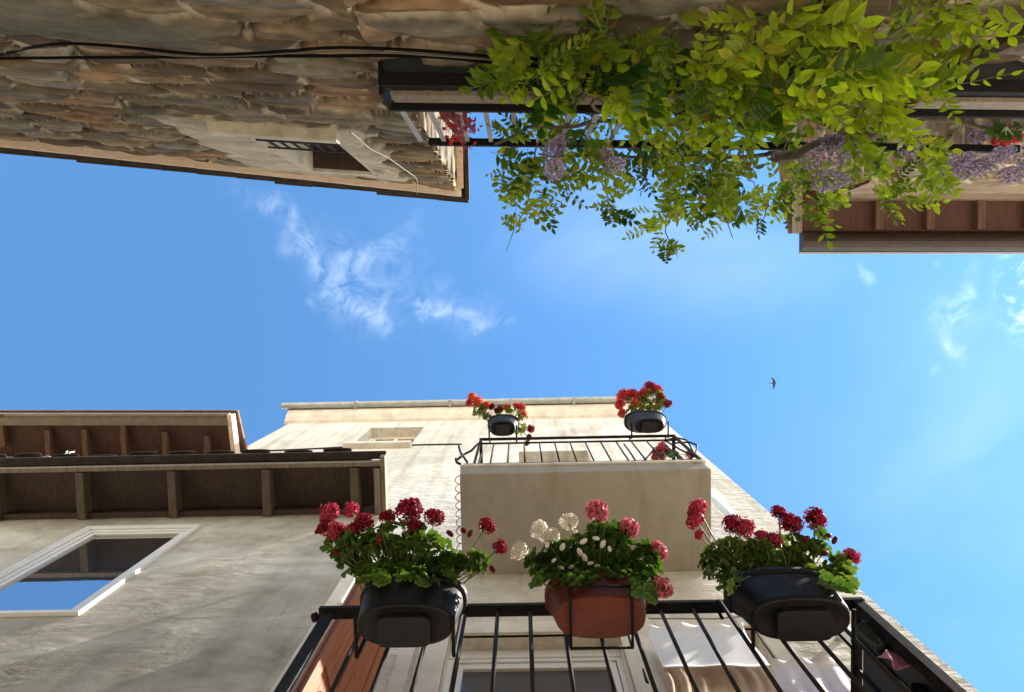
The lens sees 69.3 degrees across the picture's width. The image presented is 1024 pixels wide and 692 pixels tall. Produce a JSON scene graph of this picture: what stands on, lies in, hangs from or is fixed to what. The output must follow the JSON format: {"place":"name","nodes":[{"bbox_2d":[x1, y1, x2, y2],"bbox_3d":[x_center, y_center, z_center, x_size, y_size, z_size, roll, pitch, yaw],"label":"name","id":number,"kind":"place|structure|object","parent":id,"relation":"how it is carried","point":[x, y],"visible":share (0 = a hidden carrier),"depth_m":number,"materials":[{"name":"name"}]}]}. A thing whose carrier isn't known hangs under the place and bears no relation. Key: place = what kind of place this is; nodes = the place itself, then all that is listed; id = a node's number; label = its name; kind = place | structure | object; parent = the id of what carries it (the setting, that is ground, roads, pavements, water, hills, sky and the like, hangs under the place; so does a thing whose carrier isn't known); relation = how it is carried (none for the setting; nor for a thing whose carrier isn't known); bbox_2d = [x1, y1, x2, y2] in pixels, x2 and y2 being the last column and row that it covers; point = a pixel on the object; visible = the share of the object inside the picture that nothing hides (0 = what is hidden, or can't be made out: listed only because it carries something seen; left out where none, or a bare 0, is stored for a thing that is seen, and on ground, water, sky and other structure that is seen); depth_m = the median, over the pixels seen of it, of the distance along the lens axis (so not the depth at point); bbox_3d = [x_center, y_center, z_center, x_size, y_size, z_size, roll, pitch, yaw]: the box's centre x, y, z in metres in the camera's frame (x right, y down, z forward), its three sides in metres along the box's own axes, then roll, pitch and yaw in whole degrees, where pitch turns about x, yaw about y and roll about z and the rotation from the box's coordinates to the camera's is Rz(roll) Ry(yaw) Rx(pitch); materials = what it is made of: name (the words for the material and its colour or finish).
{"place":"outdoors","nodes":[
{"label":"outdoors","id":0,"kind":"place"},
{"bbox_2d":[0,91,1023,691],"label":"sky","id":1,"kind":"structure","parent":0,"point":[894,410],"materials":[{"name":"blue"}]},
{"bbox_2d":[793,134,837,164],"bbox_3d":[2.212,-1.426,5.450,0.340,0.145,0.167,-24,-87,2],"label":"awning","id":2,"kind":"object","parent":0,"point":[825,155],"visible":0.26,"depth_m":5.41,"materials":[{"name":"fabric"}]},
{"label":"street","id":3,"kind":"structure","parent":0,"visible":0},
{"bbox_2d":[0,410,247,457],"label":"brown eaved house","id":4,"kind":"structure","parent":3,"relation":"on","point":[95,432],"depth_m":10.75,"materials":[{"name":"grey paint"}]},
{"bbox_2d":[0,448,388,691],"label":"grey house","id":5,"kind":"structure","parent":3,"relation":"on","point":[178,571],"depth_m":6.35,"materials":[{"name":"paint"}]},
{"bbox_2d":[0,524,201,616],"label":"window","id":6,"kind":"structure","parent":5,"relation":"in","point":[68,580],"depth_m":6.32,"materials":[{"name":"white paint"}]},
{"bbox_2d":[0,0,469,202],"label":"stone house","id":7,"kind":"structure","parent":3,"relation":"on","point":[289,121],"depth_m":4.75,"materials":[{"name":"stone"}]},
{"bbox_2d":[4,47,57,53],"bbox_3d":[-2.505,-1.466,3.713,0.652,0.318,0.008,4,-86,0],"label":"pale cable","id":8,"kind":"object","parent":7,"relation":"attached to","point":[5,51],"visible":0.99,"depth_m":3.59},
{"bbox_2d":[0,42,538,60],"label":"black cable","id":9,"kind":"object","parent":7,"relation":"attached to","point":[261,52],"visible":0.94,"depth_m":3.43,"materials":[{"name":"black rubber"}]},
{"bbox_2d":[0,54,552,67],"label":"black cable","id":10,"kind":"object","parent":7,"relation":"attached to","point":[262,56],"visible":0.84,"depth_m":3.46,"materials":[{"name":"black rubber"}]},
{"bbox_2d":[207,121,389,175],"bbox_3d":[-1.643,-1.834,6.233,1.005,2.017,0.578,4,-86,0],"label":"window","id":11,"kind":"structure","parent":7,"relation":"in","point":[313,150],"depth_m":5.87,"materials":[{"name":"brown wood"}]},
{"bbox_2d":[144,51,493,60],"bbox_3d":[-0.905,-1.341,3.430,1.709,0.265,0.008,4,-86,0],"label":"pale cable","id":12,"kind":"object","parent":7,"relation":"attached to","point":[331,52],"visible":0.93,"depth_m":3.33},
{"bbox_2d":[349,131,417,194],"bbox_3d":[-0.975,-1.529,6.543,0.191,3.205,0.009,4,-86,0],"label":"pale cable","id":13,"kind":"object","parent":7,"relation":"attached to","point":[384,156],"visible":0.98,"depth_m":5.73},
{"bbox_2d":[240,396,978,691],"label":"cream house","id":14,"kind":"structure","parent":3,"relation":"on","point":[426,475],"depth_m":5.77,"materials":[{"name":"paint"}]},
{"bbox_2d":[240,443,461,451],"bbox_3d":[-2.424,1.526,11.094,3.320,0.294,0.021,-1,-86,1],"label":"wall cable","id":15,"kind":"object","parent":14,"relation":"attached to","point":[342,447],"depth_m":11.12,"materials":[{"name":"grey paint"}]},
{"bbox_2d":[343,437,415,448],"bbox_3d":[-2.012,1.548,11.961,1.010,1.810,0.330,-1,-86,1],"label":"window","id":16,"kind":"structure","parent":14,"relation":"in","point":[382,442],"depth_m":11.05,"materials":[{"name":"grey"}]},
{"bbox_2d":[442,649,630,691],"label":"window","id":17,"kind":"structure","parent":14,"relation":"in","point":[590,672],"depth_m":4.63,"materials":[{"name":"white paint"}]},
{"bbox_2d":[455,434,710,574],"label":"balcony","id":18,"kind":"structure","parent":14,"relation":"attached to","point":[514,501],"depth_m":5.88,"materials":[{"name":"paint"}]},
{"bbox_2d":[455,475,461,551],"bbox_3d":[-0.428,1.410,5.918,0.042,0.076,0.765,-1,-86,1],"label":"looped wire","id":19,"kind":"object","parent":18,"relation":"attached to","point":[456,512],"visible":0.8,"depth_m":5.90,"materials":[{"name":"grey metal"}]},
{"bbox_2d":[488,414,518,442],"bbox_3d":[-0.088,0.823,7.287,0.317,0.294,0.265,-1,-86,1],"label":"planter","id":20,"kind":"object","parent":18,"relation":"attached to","point":[503,424],"visible":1,"depth_m":7.17,"materials":[{"name":"black plastic"}]},
{"bbox_2d":[465,392,534,445],"bbox_3d":[-0.099,0.670,7.592,0.789,0.412,0.360,29,-86,-1],"label":"geranium","id":21,"kind":"object","parent":20,"relation":"in","point":[480,403],"visible":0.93,"depth_m":7.53,"materials":[{"name":"red plant"}]},
{"bbox_2d":[624,410,668,439],"bbox_3d":[1.332,0.788,7.276,0.422,0.304,0.276,-1,-86,1],"label":"planter","id":22,"kind":"object","parent":18,"relation":"attached to","point":[645,421],"visible":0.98,"depth_m":7.18,"materials":[{"name":"black plastic"}]},
{"bbox_2d":[614,381,672,418],"bbox_3d":[1.356,0.579,7.682,0.610,0.518,0.396,-1,-86,1],"label":"geranium","id":23,"kind":"object","parent":22,"relation":"in","point":[640,400],"visible":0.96,"depth_m":7.67,"materials":[{"name":"red plant"}]},
{"bbox_2d":[650,441,693,459],"bbox_3d":[1.476,0.972,6.739,0.407,0.294,0.194,-1,-86,1],"label":"geranium","id":24,"kind":"object","parent":18,"relation":"attached to","point":[662,450],"visible":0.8,"depth_m":6.79,"materials":[{"name":"red plant"}]},
{"bbox_2d":[274,597,966,691],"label":"balcony","id":25,"kind":"structure","parent":14,"relation":"attached to","point":[883,675],"depth_m":2.93,"materials":[{"name":"paint"}]},
{"bbox_2d":[353,573,467,658],"bbox_3d":[-0.405,1.087,3.043,0.443,0.514,0.292,-1,-86,1],"label":"planter","id":26,"kind":"object","parent":25,"relation":"attached to","point":[403,614],"visible":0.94,"depth_m":2.82,"materials":[{"name":"black plastic"}]},
{"bbox_2d":[314,497,507,592],"bbox_3d":[-0.461,0.902,3.184,0.886,0.658,0.362,-1,-86,1],"label":"geranium","id":27,"kind":"object","parent":26,"relation":"in","point":[349,547],"visible":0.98,"depth_m":3.29,"materials":[{"name":"green plant"}]},
{"bbox_2d":[544,570,646,649],"bbox_3d":[0.345,1.064,3.059,0.422,0.460,0.299,-1,-86,1],"label":"planter","id":28,"kind":"object","parent":25,"relation":"attached to","point":[603,606],"visible":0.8,"depth_m":2.85,"materials":[{"name":"ceramic"}]},
{"bbox_2d":[509,499,673,604],"bbox_3d":[0.337,0.905,3.046,0.702,0.902,0.340,-1,-86,1],"label":"geranium","id":29,"kind":"object","parent":28,"relation":"in","point":[610,551],"visible":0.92,"depth_m":3.23,"materials":[{"name":"green plant"}]},
{"bbox_2d":[718,567,855,652],"bbox_3d":[1.100,1.056,3.026,0.454,0.514,0.292,-1,-86,1],"label":"planter","id":30,"kind":"object","parent":25,"relation":"attached to","point":[790,603],"visible":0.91,"depth_m":2.80,"materials":[{"name":"black plastic"}]},
{"bbox_2d":[685,498,861,595],"bbox_3d":[1.157,0.886,3.110,0.748,0.766,0.336,-1,-86,1],"label":"geranium","id":31,"kind":"object","parent":30,"relation":"in","point":[838,572],"visible":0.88,"depth_m":3.26,"materials":[{"name":"green plant"}]},
{"bbox_2d":[856,620,890,655],"bbox_3d":[1.493,1.212,3.116,0.095,0.291,0.108,15,-86,0],"label":"hanging pot","id":32,"kind":"object","parent":25,"relation":"hanging from","point":[867,635],"visible":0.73,"depth_m":3.03,"materials":[{"name":"green plastic"}]},
{"bbox_2d":[877,650,910,670],"bbox_3d":[1.481,1.217,2.872,0.135,0.117,0.042,17,-86,-1],"label":"pink cloth","id":33,"kind":"object","parent":25,"relation":"hanging from","point":[898,662],"visible":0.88,"depth_m":2.86,"materials":[{"name":"fabric"}]},
{"bbox_2d":[901,682,927,691],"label":"grey cloth","id":34,"kind":"object","parent":25,"relation":"hanging from","point":[915,687],"visible":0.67,"depth_m":2.73,"materials":[{"name":"green fabric"}]},
{"bbox_2d":[642,668,648,683],"bbox_3d":[0.703,1.737,3.901,0.022,0.140,0.022,21,-86,-1],"label":"clothes peg","id":35,"kind":"object","parent":14,"relation":"hanging from","point":[645,677],"visible":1,"depth_m":3.88,"materials":[{"name":"black metal"}]},
{"bbox_2d":[648,616,739,619],"bbox_3d":[1.287,1.719,4.694,0.841,0.038,0.018,-3,-86,1],"label":"clothes line","id":36,"kind":"object","parent":14,"relation":"attached to","point":[695,618],"visible":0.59,"depth_m":4.68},
{"bbox_2d":[648,622,769,667],"bbox_3d":[1.124,1.744,4.307,0.605,0.558,0.043,-1,-86,1],"label":"hanging cloth","id":37,"kind":"object","parent":36,"relation":"hanging from","point":[698,651],"visible":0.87,"depth_m":4.33,"materials":[{"name":"white fabric"}]},
{"bbox_2d":[661,664,774,691],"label":"hanging cloth","id":38,"kind":"object","parent":14,"relation":"hanging from","point":[716,679],"visible":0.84,"depth_m":4.11,"materials":[{"name":"beige fabric"}]},
{"bbox_2d":[768,656,849,691],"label":"hanging cloth","id":39,"kind":"object","parent":14,"relation":"hanging from","point":[828,674],"visible":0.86,"depth_m":3.86,"materials":[{"name":"white fabric"}]},
{"bbox_2d":[343,0,1023,152],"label":"terrace","id":40,"kind":"structure","parent":3,"relation":"on","point":[454,26],"depth_m":3.35,"materials":[{"name":"stone"}]},
{"bbox_2d":[438,112,482,154],"bbox_3d":[-0.350,-1.326,4.294,0.278,1.188,0.221,11,-86,0],"label":"red shrub","id":41,"kind":"object","parent":40,"relation":"on","point":[455,119],"visible":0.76,"depth_m":4.27,"materials":[{"name":"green plant"}]},
{"bbox_2d":[985,121,1023,146],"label":"red geranium","id":42,"kind":"object","parent":40,"relation":"attached to","point":[1005,136],"visible":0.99,"depth_m":4.07,"materials":[{"name":"green plant"}]},
{"bbox_2d":[458,0,1023,263],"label":"wisteria","id":43,"kind":"object","parent":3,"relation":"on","point":[740,73],"visible":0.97,"depth_m":3.20,"materials":[{"name":"green plant"}]},
{"bbox_2d":[778,97,1023,253],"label":"house","id":44,"kind":"structure","parent":3,"relation":"on","point":[984,214],"depth_m":8.58,"materials":[{"name":"stone"}]}
]}

